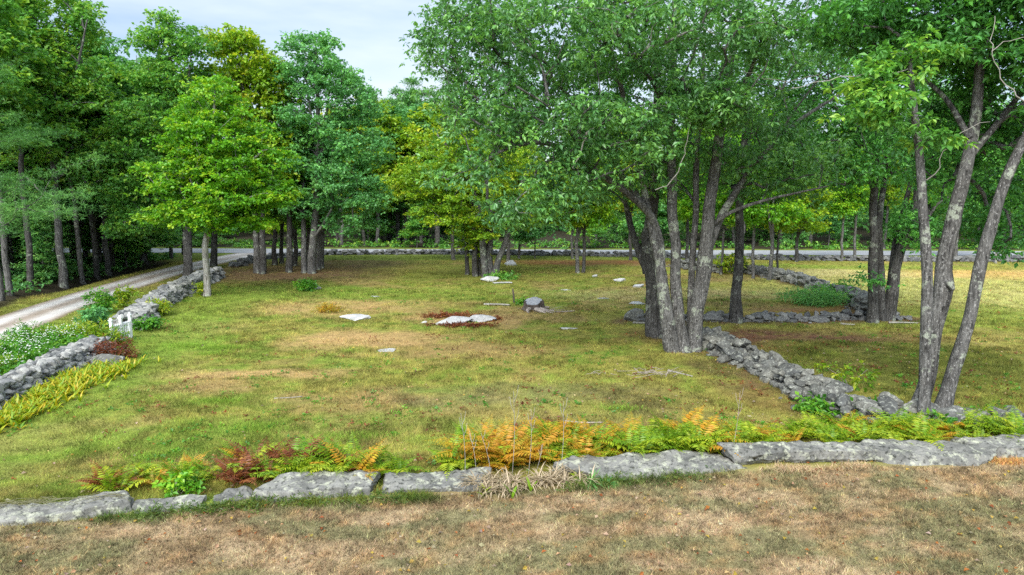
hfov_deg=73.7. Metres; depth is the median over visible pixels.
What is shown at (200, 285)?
shrub
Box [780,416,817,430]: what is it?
fern
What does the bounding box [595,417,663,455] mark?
fern
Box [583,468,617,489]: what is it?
withered lily
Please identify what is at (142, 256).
broadleaf tree
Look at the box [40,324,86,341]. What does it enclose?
flowering plant
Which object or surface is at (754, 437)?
fern
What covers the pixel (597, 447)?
fern
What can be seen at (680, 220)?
broadleaf tree
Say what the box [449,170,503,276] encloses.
maple tree
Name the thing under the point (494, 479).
withered lily
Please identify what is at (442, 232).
broadleaf tree
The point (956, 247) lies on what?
broadleaf tree
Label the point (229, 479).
fern
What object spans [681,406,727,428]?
fern
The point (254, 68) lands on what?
maple tree
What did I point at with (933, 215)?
hemlock
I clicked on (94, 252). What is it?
broadleaf tree
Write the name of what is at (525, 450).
fern
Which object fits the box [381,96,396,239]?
white pine
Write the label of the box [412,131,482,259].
broadleaf tree
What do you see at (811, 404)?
shrub
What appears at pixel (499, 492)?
withered lily
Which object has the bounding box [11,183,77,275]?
hemlock
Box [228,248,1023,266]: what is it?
stone wall
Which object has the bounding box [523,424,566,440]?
fern
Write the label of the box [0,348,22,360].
flowering plant
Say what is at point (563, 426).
bare stalk
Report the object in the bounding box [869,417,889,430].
fern
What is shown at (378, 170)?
broadleaf tree
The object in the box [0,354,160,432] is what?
yellow leafed ground cover
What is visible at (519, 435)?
fern
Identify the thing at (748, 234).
hemlock
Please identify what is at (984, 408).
fern
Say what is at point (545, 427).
fern
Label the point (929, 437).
fern
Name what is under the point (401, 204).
broadleaf tree
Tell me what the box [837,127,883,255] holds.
broadleaf tree
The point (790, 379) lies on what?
stone wall
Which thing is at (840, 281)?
shrub
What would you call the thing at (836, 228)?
broadleaf tree
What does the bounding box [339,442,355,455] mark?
fern
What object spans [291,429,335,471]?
fern
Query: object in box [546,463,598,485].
withered lily
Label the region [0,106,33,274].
broadleaf tree
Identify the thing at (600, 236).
hemlock
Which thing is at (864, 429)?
fern
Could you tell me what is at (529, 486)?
green lily leaves
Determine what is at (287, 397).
fallen branch
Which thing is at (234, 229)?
broadleaf tree
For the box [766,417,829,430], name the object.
fern
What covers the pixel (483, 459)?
fern
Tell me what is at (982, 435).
fern
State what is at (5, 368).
flowering plant
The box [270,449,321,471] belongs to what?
fern
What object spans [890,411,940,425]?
fern
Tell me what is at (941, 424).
fern
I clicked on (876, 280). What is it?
oak tree
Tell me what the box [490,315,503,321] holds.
leaf mat
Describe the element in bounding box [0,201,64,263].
hemlock
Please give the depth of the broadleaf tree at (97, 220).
56.66 m
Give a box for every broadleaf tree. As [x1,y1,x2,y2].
[0,0,52,300]
[0,0,86,286]
[0,8,65,295]
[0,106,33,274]
[1,42,69,264]
[3,196,14,272]
[5,52,151,262]
[5,111,149,273]
[7,193,41,212]
[8,207,47,262]
[11,52,137,284]
[31,55,156,275]
[41,199,76,260]
[45,40,88,260]
[51,214,86,246]
[57,69,140,279]
[63,32,149,267]
[64,216,90,238]
[69,219,107,261]
[97,216,162,266]
[112,195,193,264]
[117,87,171,261]
[120,55,169,256]
[153,225,192,246]
[160,82,189,254]
[160,159,190,258]
[221,227,237,242]
[265,211,292,234]
[320,108,370,245]
[337,148,400,244]
[347,109,392,242]
[351,95,413,242]
[366,210,395,241]
[368,104,434,241]
[375,201,406,240]
[380,103,477,243]
[383,143,416,241]
[387,101,437,242]
[396,140,447,225]
[398,206,430,247]
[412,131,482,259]
[431,220,449,240]
[449,214,471,235]
[481,145,536,260]
[509,145,542,258]
[510,199,555,258]
[529,125,629,272]
[546,155,627,272]
[546,184,603,258]
[564,219,611,237]
[607,108,650,259]
[617,187,667,232]
[658,173,690,221]
[659,106,712,258]
[663,124,712,223]
[681,218,701,236]
[699,127,741,274]
[718,101,820,279]
[724,115,782,278]
[731,204,734,242]
[757,187,807,267]
[775,180,836,261]
[809,135,839,242]
[809,201,849,244]
[819,124,870,260]
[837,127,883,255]
[868,123,915,248]
[910,125,940,213]
[927,87,1001,255]
[960,218,983,239]
[962,195,1006,248]
[985,102,1023,259]
[990,142,1023,262]
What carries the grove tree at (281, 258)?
on the ground at (486, 348)
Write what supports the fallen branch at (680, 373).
on the ground at (486, 348)
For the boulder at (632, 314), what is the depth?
30.41 m
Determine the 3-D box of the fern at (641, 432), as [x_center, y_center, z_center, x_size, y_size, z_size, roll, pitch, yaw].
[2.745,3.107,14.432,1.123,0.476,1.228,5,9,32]
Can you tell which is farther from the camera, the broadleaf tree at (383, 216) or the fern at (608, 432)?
the broadleaf tree at (383, 216)
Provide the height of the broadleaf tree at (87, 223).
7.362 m
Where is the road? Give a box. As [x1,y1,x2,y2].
[15,248,1023,255]
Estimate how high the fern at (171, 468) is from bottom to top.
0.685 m
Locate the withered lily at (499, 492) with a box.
[486,478,524,498]
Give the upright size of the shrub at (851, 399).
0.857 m
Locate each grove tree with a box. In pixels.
[199,132,234,266]
[233,114,291,273]
[243,126,279,264]
[265,145,314,265]
[267,107,321,272]
[269,108,330,272]
[276,212,283,263]
[278,148,330,265]
[281,144,349,269]
[286,140,360,267]
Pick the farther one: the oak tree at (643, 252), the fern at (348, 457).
the oak tree at (643, 252)
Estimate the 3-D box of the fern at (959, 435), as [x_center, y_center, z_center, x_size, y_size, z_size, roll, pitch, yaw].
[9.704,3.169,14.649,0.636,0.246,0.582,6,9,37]
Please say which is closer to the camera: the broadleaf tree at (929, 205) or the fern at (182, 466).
the fern at (182, 466)
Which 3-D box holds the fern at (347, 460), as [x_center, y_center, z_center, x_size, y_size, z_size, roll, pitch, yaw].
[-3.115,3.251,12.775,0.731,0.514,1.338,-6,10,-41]
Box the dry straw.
[0,492,132,508]
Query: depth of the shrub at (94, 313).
28.37 m
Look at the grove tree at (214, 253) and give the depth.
55.26 m
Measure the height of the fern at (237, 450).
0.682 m
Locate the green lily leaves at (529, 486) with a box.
[477,471,582,497]
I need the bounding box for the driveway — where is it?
[0,253,267,342]
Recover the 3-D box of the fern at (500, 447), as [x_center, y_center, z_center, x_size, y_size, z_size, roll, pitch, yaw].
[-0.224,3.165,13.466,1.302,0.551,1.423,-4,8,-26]
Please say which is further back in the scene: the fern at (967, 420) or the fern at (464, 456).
the fern at (967, 420)
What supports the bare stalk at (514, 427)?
on the ground at (486, 348)
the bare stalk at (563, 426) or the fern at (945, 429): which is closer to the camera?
the bare stalk at (563, 426)
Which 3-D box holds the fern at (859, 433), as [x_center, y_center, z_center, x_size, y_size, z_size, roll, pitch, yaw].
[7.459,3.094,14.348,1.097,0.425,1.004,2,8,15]
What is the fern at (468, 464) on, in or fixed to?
on the ground at (486, 348)
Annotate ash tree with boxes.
[73,6,235,275]
[265,28,401,273]
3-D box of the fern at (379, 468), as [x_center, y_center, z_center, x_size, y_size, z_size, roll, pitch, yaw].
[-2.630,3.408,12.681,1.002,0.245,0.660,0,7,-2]
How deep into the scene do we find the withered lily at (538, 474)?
12.25 m
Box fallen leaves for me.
[1,281,1023,574]
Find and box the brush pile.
[627,367,684,377]
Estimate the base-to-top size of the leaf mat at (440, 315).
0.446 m
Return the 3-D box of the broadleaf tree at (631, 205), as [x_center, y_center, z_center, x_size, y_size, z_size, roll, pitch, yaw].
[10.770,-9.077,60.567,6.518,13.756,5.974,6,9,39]
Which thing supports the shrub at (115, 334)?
on the ground at (486, 348)
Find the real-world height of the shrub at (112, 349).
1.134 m
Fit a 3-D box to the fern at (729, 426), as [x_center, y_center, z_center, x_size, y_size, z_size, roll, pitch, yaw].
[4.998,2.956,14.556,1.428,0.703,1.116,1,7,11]
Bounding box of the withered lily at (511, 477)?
[486,466,537,497]
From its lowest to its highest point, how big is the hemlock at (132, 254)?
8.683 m
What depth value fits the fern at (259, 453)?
12.94 m
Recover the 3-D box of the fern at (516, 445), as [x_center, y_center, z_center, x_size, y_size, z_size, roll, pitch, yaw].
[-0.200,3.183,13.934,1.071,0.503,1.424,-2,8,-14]
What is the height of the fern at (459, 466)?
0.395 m
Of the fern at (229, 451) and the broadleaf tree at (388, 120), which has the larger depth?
the broadleaf tree at (388, 120)
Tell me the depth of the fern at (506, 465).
13.04 m
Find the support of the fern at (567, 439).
on the ground at (486, 348)
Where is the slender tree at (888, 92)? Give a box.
[791,23,983,417]
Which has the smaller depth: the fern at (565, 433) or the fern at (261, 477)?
the fern at (261, 477)
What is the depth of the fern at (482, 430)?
14.83 m
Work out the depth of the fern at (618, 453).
13.47 m
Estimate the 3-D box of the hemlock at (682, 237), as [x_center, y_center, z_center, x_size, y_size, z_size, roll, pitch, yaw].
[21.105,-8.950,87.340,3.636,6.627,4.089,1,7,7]
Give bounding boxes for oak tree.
[0,0,147,288]
[397,0,863,352]
[523,0,759,338]
[661,40,841,323]
[754,16,972,323]
[785,0,1023,399]
[837,27,1023,320]
[934,0,1023,407]
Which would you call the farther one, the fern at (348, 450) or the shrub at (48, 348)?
the shrub at (48, 348)
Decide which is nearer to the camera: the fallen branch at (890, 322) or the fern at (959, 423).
the fern at (959, 423)
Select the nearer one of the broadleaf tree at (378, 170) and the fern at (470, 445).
the fern at (470, 445)
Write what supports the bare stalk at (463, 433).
on the ground at (486, 348)
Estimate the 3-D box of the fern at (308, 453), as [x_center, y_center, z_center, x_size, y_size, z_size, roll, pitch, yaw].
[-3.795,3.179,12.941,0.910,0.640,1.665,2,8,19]
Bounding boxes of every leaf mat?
[416,310,483,318]
[425,320,498,327]
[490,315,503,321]
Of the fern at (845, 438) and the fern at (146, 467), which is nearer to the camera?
the fern at (146, 467)
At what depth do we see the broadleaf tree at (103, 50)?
52.94 m
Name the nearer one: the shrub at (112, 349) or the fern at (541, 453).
the fern at (541, 453)
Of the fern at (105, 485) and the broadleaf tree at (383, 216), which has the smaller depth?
the fern at (105, 485)
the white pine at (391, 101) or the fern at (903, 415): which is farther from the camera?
the white pine at (391, 101)
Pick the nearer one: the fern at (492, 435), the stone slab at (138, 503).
the stone slab at (138, 503)
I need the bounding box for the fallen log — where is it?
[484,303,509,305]
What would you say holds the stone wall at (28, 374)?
on the ground at (486, 348)
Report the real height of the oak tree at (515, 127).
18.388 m
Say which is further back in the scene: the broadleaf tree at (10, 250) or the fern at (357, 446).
the broadleaf tree at (10, 250)
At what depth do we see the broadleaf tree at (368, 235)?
85.61 m
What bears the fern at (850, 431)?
on the ground at (486, 348)
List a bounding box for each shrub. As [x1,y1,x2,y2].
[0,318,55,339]
[0,354,26,374]
[23,339,62,356]
[35,321,87,337]
[60,318,107,340]
[73,303,114,326]
[77,317,132,343]
[80,286,117,312]
[89,333,139,358]
[113,284,142,308]
[126,314,171,331]
[145,296,174,315]
[151,466,205,497]
[191,281,203,296]
[292,277,318,291]
[310,302,344,312]
[483,270,519,280]
[515,295,528,305]
[713,252,749,273]
[773,283,857,307]
[792,391,840,416]
[813,358,881,392]
[817,278,854,295]
[828,394,900,414]
[925,407,957,429]
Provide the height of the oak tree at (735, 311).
13.007 m
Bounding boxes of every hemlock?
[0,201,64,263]
[10,205,73,280]
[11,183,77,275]
[84,218,151,259]
[192,228,223,245]
[218,232,235,237]
[355,212,383,241]
[385,210,407,238]
[442,223,461,240]
[493,223,512,236]
[592,224,605,239]
[600,207,640,242]
[608,208,637,234]
[659,210,679,240]
[667,221,689,240]
[721,207,764,240]
[755,223,783,241]
[776,226,810,246]
[824,208,868,241]
[866,211,893,235]
[883,191,917,241]
[909,195,959,241]
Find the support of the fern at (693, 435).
on the ground at (486, 348)
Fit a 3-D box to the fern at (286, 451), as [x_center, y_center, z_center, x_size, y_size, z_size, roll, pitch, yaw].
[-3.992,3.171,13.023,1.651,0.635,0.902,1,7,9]
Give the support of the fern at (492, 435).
on the ground at (486, 348)
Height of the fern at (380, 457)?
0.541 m
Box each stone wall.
[0,335,110,409]
[112,266,225,330]
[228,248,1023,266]
[623,309,911,322]
[667,258,867,311]
[702,326,932,424]
[931,402,1023,432]
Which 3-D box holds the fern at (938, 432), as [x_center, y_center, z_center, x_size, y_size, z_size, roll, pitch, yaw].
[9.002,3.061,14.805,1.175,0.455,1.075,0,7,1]
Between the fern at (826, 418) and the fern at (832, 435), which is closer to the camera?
the fern at (832, 435)
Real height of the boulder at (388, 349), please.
0.097 m
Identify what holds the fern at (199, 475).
on the ground at (486, 348)
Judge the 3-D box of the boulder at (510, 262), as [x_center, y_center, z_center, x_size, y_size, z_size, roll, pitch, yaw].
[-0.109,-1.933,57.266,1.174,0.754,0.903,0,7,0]
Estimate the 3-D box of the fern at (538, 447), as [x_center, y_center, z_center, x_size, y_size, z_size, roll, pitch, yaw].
[0.382,3.133,13.449,1.666,0.589,1.253,-1,7,-6]
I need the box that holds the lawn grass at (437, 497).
[0,460,1023,574]
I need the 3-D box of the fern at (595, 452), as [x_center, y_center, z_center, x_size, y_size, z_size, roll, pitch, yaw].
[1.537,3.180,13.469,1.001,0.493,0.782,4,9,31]
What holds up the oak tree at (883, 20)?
on the ground at (486, 348)
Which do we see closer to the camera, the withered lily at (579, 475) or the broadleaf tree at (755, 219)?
the withered lily at (579, 475)
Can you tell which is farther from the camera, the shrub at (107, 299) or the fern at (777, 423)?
the shrub at (107, 299)
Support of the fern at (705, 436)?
on the ground at (486, 348)
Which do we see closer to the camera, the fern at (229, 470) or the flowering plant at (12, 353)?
the fern at (229, 470)
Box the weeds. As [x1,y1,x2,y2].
[6,286,1022,477]
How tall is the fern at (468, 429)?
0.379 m
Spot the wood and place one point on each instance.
(861, 215)
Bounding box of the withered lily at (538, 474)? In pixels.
[509,462,578,494]
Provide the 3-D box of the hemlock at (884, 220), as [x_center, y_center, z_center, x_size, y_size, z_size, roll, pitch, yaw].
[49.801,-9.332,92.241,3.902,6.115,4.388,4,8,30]
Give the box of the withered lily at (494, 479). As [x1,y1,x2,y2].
[465,467,523,498]
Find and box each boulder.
[89,353,124,364]
[340,314,370,320]
[377,348,394,351]
[436,316,471,324]
[469,314,495,321]
[480,276,498,280]
[504,260,516,265]
[624,308,643,320]
[629,301,643,304]
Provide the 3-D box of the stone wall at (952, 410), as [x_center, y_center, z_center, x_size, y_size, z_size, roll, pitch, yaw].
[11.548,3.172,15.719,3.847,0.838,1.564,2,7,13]
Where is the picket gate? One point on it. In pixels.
(121, 324)
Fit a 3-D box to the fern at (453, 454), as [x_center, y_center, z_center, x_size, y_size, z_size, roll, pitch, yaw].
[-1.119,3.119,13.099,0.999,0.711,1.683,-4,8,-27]
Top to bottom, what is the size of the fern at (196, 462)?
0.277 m
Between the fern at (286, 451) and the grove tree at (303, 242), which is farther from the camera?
the grove tree at (303, 242)
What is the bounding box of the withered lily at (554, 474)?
[529,460,577,489]
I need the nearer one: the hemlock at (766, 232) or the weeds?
the weeds
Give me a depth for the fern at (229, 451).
12.90 m
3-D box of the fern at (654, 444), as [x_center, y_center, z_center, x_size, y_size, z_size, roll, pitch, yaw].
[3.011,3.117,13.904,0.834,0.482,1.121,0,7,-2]
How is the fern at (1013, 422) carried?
on the ground at (486, 348)
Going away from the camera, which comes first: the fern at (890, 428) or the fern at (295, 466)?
the fern at (295, 466)
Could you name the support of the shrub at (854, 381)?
on the ground at (486, 348)
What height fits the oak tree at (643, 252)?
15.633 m
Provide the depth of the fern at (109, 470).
12.27 m
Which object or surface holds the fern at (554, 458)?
on the ground at (486, 348)
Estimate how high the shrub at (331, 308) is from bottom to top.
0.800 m
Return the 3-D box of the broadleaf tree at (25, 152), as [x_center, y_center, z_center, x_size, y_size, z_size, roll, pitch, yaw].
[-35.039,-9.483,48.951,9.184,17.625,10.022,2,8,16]
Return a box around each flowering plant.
[0,330,36,352]
[0,338,44,368]
[0,339,20,354]
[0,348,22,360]
[0,357,25,374]
[9,321,41,341]
[9,335,40,357]
[14,329,63,348]
[14,339,62,356]
[36,324,60,346]
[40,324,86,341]
[48,328,88,345]
[63,324,87,340]
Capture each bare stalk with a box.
[459,411,466,474]
[510,385,518,472]
[528,409,534,474]
[560,397,567,465]
[733,388,743,444]
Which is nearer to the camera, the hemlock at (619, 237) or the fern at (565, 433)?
the fern at (565, 433)
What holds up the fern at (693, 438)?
on the ground at (486, 348)
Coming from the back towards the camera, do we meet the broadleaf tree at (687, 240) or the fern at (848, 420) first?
the broadleaf tree at (687, 240)
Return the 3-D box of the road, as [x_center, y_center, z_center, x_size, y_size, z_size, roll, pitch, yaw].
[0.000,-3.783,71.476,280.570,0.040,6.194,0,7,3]
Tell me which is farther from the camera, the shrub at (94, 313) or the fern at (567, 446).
the shrub at (94, 313)
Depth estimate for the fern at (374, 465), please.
12.49 m
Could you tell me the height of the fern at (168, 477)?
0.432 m
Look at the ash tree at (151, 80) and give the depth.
44.17 m
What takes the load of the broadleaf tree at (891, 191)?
on the ground at (486, 348)
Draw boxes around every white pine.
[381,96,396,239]
[387,86,404,236]
[397,75,428,239]
[416,89,431,238]
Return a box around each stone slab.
[0,490,134,526]
[132,494,206,513]
[213,485,252,503]
[252,470,380,501]
[382,466,491,493]
[552,449,745,480]
[717,440,891,464]
[860,439,1000,465]
[950,433,1023,457]
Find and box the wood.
[238,140,1023,232]
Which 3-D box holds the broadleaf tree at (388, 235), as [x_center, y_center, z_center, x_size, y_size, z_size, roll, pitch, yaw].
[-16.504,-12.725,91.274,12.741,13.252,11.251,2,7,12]
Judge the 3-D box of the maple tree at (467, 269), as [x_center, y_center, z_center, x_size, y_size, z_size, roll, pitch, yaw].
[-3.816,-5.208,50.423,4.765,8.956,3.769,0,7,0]
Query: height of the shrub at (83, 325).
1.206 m
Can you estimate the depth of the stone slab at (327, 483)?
11.89 m
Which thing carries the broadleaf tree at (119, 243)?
on the ground at (486, 348)
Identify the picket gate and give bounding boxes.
[108,313,132,343]
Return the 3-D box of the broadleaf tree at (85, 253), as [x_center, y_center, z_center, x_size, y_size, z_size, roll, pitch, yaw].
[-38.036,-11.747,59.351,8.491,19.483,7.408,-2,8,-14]
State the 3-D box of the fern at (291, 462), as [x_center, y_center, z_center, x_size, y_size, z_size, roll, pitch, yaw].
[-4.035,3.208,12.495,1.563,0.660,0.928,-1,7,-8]
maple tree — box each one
[121,72,306,296]
[187,22,307,272]
[375,105,603,276]
[449,159,471,274]
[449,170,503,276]
[449,175,495,275]
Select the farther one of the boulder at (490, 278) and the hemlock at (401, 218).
the hemlock at (401, 218)
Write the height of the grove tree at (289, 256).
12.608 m
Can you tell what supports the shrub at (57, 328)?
on the ground at (486, 348)
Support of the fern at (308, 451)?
on the ground at (486, 348)
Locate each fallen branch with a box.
[275,396,301,398]
[667,370,692,376]
[888,321,918,323]
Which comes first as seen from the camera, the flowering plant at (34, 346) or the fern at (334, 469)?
the fern at (334, 469)
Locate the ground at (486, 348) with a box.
[0,204,1023,574]
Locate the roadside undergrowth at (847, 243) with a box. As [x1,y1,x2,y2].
[50,234,1023,249]
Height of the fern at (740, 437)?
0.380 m
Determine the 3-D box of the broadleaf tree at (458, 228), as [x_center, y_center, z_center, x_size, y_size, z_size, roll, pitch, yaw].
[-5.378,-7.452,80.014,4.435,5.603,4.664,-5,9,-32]
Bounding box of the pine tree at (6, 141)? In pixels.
[0,35,108,238]
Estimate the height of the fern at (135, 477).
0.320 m
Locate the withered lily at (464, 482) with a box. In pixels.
[455,469,500,496]
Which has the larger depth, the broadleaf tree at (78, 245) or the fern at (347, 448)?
the broadleaf tree at (78, 245)
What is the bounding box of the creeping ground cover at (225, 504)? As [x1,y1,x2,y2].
[132,465,716,521]
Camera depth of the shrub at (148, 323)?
28.08 m
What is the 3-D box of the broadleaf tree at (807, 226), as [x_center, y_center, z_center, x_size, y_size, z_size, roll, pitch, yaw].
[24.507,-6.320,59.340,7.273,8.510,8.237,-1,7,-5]
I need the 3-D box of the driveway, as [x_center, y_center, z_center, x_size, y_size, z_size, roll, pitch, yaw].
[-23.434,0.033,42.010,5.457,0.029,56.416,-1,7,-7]
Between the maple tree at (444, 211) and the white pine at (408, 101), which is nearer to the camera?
the maple tree at (444, 211)
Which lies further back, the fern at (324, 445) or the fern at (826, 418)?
the fern at (826, 418)
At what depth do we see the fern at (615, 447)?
13.76 m
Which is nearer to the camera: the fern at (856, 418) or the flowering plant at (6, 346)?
the fern at (856, 418)
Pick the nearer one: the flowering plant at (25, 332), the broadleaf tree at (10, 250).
the flowering plant at (25, 332)
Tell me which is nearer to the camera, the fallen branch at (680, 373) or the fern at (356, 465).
the fern at (356, 465)
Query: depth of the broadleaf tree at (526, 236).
61.72 m
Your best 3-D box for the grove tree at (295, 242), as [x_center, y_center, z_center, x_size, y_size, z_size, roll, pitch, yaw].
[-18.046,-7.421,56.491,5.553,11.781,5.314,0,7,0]
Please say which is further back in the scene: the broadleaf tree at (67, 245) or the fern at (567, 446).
the broadleaf tree at (67, 245)
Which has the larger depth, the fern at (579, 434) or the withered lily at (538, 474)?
the fern at (579, 434)
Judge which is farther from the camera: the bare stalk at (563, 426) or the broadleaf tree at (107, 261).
the broadleaf tree at (107, 261)
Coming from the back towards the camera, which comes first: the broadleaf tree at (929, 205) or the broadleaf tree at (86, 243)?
the broadleaf tree at (929, 205)
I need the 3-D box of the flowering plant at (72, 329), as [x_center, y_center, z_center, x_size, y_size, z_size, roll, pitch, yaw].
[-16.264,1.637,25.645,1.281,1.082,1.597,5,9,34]
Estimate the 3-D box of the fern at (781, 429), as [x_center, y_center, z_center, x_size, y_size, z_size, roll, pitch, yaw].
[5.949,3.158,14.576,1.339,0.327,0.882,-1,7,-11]
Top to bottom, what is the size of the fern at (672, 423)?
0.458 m
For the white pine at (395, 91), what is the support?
on the ground at (486, 348)
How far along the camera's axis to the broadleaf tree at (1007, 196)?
57.44 m
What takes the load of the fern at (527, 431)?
on the ground at (486, 348)
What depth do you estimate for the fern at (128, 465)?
12.52 m
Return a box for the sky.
[37,0,1023,160]
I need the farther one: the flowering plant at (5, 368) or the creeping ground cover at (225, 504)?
the flowering plant at (5, 368)
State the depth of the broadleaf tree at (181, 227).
67.42 m
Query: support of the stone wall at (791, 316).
on the ground at (486, 348)
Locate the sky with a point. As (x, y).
(371, 31)
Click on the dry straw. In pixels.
(39, 501)
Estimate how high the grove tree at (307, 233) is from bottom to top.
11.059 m
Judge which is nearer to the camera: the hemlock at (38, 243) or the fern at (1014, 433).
the fern at (1014, 433)
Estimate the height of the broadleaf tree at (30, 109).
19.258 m
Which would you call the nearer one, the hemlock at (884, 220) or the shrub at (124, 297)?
the shrub at (124, 297)
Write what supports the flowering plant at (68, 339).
on the ground at (486, 348)
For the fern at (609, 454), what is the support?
on the ground at (486, 348)
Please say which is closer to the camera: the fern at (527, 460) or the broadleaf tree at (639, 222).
the fern at (527, 460)
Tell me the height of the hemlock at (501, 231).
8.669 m
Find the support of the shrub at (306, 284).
on the ground at (486, 348)
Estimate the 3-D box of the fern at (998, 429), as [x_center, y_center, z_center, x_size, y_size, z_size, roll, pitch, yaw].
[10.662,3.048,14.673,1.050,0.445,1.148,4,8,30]
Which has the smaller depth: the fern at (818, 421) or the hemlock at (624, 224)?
the fern at (818, 421)
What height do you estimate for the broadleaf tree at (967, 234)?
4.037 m
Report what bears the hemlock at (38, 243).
on the ground at (486, 348)
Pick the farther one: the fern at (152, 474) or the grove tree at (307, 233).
the grove tree at (307, 233)
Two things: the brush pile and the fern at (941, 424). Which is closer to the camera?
the fern at (941, 424)
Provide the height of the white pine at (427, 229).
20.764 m
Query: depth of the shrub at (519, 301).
35.10 m
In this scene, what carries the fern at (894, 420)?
on the ground at (486, 348)
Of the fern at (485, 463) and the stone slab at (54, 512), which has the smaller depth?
the stone slab at (54, 512)
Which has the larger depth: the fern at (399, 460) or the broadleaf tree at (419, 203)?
the broadleaf tree at (419, 203)
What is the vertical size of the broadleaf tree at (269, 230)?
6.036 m
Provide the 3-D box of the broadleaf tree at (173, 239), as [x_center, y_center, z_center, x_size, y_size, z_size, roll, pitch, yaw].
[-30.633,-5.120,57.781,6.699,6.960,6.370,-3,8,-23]
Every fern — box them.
[69,457,130,485]
[73,469,154,491]
[79,457,157,482]
[89,462,151,487]
[109,468,141,488]
[127,462,172,478]
[131,464,172,484]
[132,455,169,487]
[142,463,175,481]
[145,452,218,482]
[152,466,180,492]
[162,457,193,475]
[166,456,229,476]
[169,450,209,470]
[174,456,208,470]
[188,467,213,488]
[203,463,250,485]
[206,466,220,478]
[208,453,258,474]
[211,445,256,486]
[214,453,269,481]
[216,438,286,472]
[217,446,287,466]
[218,449,275,476]
[219,434,293,462]
[220,453,265,479]
[224,455,281,484]
[242,460,280,482]
[243,460,265,476]
[251,449,342,477]
[256,432,326,462]
[257,451,310,477]
[260,430,303,468]
[262,451,320,473]
[269,437,303,452]
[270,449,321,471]
[274,459,315,475]
[281,437,323,465]
[281,437,362,468]
[284,441,354,465]
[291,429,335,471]
[294,435,348,458]
[296,443,359,470]
[297,454,365,475]
[299,436,380,469]
[300,453,361,475]
[304,444,349,469]
[318,437,387,480]
[325,444,364,455]
[328,450,361,471]
[331,429,390,452]
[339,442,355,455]
[351,443,393,465]
[352,449,391,475]
[354,460,395,474]
[355,449,397,470]
[358,452,394,475]
[376,445,425,474]
[424,437,517,460]
[427,428,470,477]
[432,429,502,466]
[433,452,477,469]
[443,446,487,462]
[443,454,478,468]
[446,434,534,470]
[447,440,471,470]
[453,421,479,440]
[455,423,505,446]
[456,425,487,440]
[458,439,479,469]
[462,413,498,442]
[462,423,525,440]
[464,417,535,462]
[464,420,540,461]
[464,427,523,461]
[467,429,511,452]
[474,443,498,469]
[481,439,523,468]
[486,436,535,466]
[491,457,516,467]
[492,423,529,446]
[492,427,572,462]
[496,449,525,467]
[504,414,544,448]
[512,422,559,434]
[513,436,549,457]
[517,417,583,435]
[519,454,544,463]
[522,435,559,460]
[522,445,560,462]
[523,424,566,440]
[525,418,588,451]
[529,408,574,451]
[536,422,617,446]
[538,441,596,460]
[538,445,565,461]
[541,425,606,449]
[552,418,611,446]
[556,438,574,453]
[562,442,606,456]
[563,432,607,456]
[565,414,606,448]
[575,440,596,452]
[579,419,626,440]
[584,428,607,448]
[584,445,619,456]
[586,423,637,446]
[586,438,603,456]
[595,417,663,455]
[599,440,626,454]
[602,429,631,452]
[605,410,641,447]
[605,416,641,450]
[608,448,634,455]
[609,425,657,446]
[623,422,669,440]
[628,416,708,448]
[640,410,697,444]
[643,428,684,452]
[646,429,697,450]
[657,418,681,429]
[659,422,728,448]
[664,420,719,452]
[671,443,688,450]
[680,421,713,443]
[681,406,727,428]
[682,413,750,454]
[683,428,739,453]
[684,420,750,449]
[691,428,726,442]
[700,424,759,442]
[718,418,778,442]
[721,418,794,441]
[737,421,792,442]
[749,425,790,441]
[764,422,816,437]
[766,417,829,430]
[769,421,796,436]
[778,417,824,438]
[778,427,804,441]
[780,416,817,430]
[782,418,828,439]
[799,410,852,435]
[800,405,853,429]
[811,424,847,441]
[815,424,848,442]
[821,411,873,430]
[821,422,845,433]
[825,413,893,431]
[827,421,864,442]
[832,418,887,441]
[837,410,869,428]
[837,422,873,442]
[838,410,888,429]
[844,425,886,440]
[861,414,923,432]
[867,407,932,431]
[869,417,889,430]
[869,429,913,444]
[873,404,936,428]
[881,418,922,434]
[885,430,936,440]
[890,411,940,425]
[892,411,949,450]
[904,414,952,434]
[909,432,941,439]
[919,425,961,438]
[922,417,964,432]
[922,422,956,435]
[925,419,981,433]
[936,409,995,434]
[943,423,981,436]
[952,428,976,437]
[957,409,1022,435]
[959,426,992,437]
[962,400,1007,420]
[966,399,1023,425]
[979,412,1012,429]
[982,417,1023,434]
[990,412,1023,433]
[994,415,1021,432]
[1001,430,1023,440]
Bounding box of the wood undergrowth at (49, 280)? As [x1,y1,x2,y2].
[0,251,177,295]
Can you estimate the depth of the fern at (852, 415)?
15.29 m
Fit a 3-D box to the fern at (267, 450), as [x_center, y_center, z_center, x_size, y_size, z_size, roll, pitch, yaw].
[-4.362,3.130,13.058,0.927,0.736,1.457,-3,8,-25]
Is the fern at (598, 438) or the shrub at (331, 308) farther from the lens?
the shrub at (331, 308)

